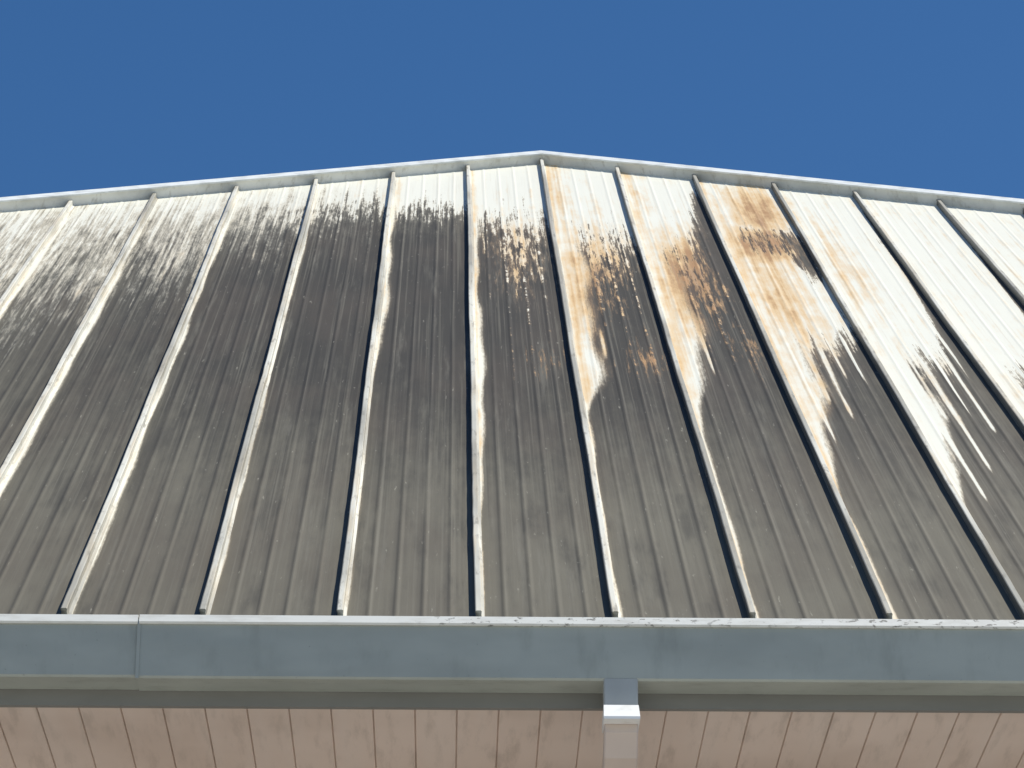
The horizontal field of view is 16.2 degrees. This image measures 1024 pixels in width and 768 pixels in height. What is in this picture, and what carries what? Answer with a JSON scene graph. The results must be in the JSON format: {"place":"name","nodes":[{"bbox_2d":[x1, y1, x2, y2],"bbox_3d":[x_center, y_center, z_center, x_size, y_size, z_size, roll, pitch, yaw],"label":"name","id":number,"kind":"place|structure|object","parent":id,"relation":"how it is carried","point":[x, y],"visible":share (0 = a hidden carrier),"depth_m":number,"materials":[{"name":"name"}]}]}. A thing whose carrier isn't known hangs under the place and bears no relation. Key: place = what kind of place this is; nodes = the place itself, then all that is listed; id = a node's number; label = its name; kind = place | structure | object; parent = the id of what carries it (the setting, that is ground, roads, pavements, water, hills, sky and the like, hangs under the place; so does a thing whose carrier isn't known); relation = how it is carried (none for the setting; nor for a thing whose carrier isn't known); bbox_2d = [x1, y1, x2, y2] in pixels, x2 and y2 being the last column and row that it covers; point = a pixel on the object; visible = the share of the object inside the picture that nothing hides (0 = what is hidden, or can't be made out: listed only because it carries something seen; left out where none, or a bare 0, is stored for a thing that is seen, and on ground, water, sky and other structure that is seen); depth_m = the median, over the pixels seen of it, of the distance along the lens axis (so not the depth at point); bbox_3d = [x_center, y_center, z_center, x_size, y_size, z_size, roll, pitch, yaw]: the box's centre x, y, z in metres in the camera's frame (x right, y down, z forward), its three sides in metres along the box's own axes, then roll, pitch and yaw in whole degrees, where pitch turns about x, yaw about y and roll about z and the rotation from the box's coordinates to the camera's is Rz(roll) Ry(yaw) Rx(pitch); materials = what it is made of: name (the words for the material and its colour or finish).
{"place":"outdoors","nodes":[
{"label":"outdoors","id":0,"kind":"place"},
{"bbox_2d":[0,164,1023,619],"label":"roof panels","id":1,"kind":"object","parent":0,"point":[542,550],"visible":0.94,"depth_m":13.79,"materials":[{"name":"paint"}]},
{"bbox_2d":[0,159,1023,619],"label":"standing seams","id":2,"kind":"object","parent":1,"relation":"on","point":[90,551],"visible":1,"depth_m":13.83,"materials":[{"name":"metal"}]},
{"bbox_2d":[0,0,1023,198],"label":"sky","id":3,"kind":"structure","parent":0,"point":[95,94],"materials":[{"name":"blue"}]},
{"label":"back roof slope","id":4,"kind":"object","parent":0,"visible":0},
{"bbox_2d":[0,155,1023,213],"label":"ridge flashing","id":5,"kind":"object","parent":4,"relation":"attached to","point":[500,163],"visible":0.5,"depth_m":19.23,"materials":[{"name":"metal"}]},
{"bbox_2d":[0,150,1023,203],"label":"ridge cap edge","id":6,"kind":"object","parent":5,"relation":"on","point":[487,157],"visible":1,"depth_m":19.25,"materials":[{"name":"paint"}]},
{"label":"ground","id":7,"kind":"structure","parent":0,"visible":0},
{"bbox_3d":[0.159,6.428,17.160,13.540,5.160,14.655,0,-24,-1],"label":"wall","id":8,"kind":"object","parent":7,"relation":"on","visible":0},
{"bbox_2d":[0,707,1023,767],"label":"soffit","id":9,"kind":"structure","parent":8,"relation":"attached to","point":[171,738],"depth_m":10.91,"materials":[{"name":"wood"}]},
{"bbox_2d":[0,689,1023,712],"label":"fascia board","id":10,"kind":"object","parent":9,"relation":"attached to","point":[60,698],"depth_m":10.62,"materials":[{"name":"paint"}]},
{"bbox_2d":[0,624,138,689],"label":"gutter trough","id":11,"kind":"object","parent":10,"relation":"attached to","point":[72,656],"visible":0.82,"depth_m":10.54,"materials":[{"name":"paint"}]},
{"bbox_2d":[0,614,138,624],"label":"gutter lip","id":12,"kind":"object","parent":11,"relation":"on","point":[62,619],"visible":1,"depth_m":10.57,"materials":[{"name":"white metal"}]},
{"bbox_2d":[136,624,1023,695],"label":"gutter trough","id":13,"kind":"object","parent":10,"relation":"attached to","point":[511,659],"visible":1,"depth_m":10.56,"materials":[{"name":"paint"}]},
{"bbox_2d":[135,624,140,677],"bbox_3d":[-1.097,0.783,10.535,0.010,0.167,0.003,0,-24,-1],"label":"gutter joint sleeve","id":14,"kind":"object","parent":13,"relation":"attached to","point":[137,651],"visible":1,"depth_m":10.53,"materials":[{"name":"paint"}]},
{"bbox_2d":[139,614,1023,629],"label":"gutter lip","id":15,"kind":"object","parent":13,"relation":"on","point":[580,622],"visible":1,"depth_m":10.59,"materials":[{"name":"white metal"}]},
{"bbox_2d":[603,678,637,706],"bbox_3d":[0.318,0.916,10.546,0.100,0.082,0.074,0,-24,-1],"label":"downspout outlet","id":16,"kind":"object","parent":13,"relation":"attached to","point":[620,691],"visible":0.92,"depth_m":10.51,"materials":[{"name":"paint"}]},
{"bbox_2d":[602,724,637,767],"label":"downspout pipe","id":17,"kind":"object","parent":8,"relation":"attached to","point":[620,745],"visible":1,"depth_m":10.48,"materials":[{"name":"beige metal"}]},
{"bbox_2d":[602,705,639,732],"bbox_3d":[0.319,0.973,10.505,0.106,0.056,0.133,0,-24,-1],"label":"downspout elbow collar","id":18,"kind":"object","parent":17,"relation":"attached to","point":[621,714],"visible":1,"depth_m":10.46,"materials":[{"name":"white paint"}]}
]}

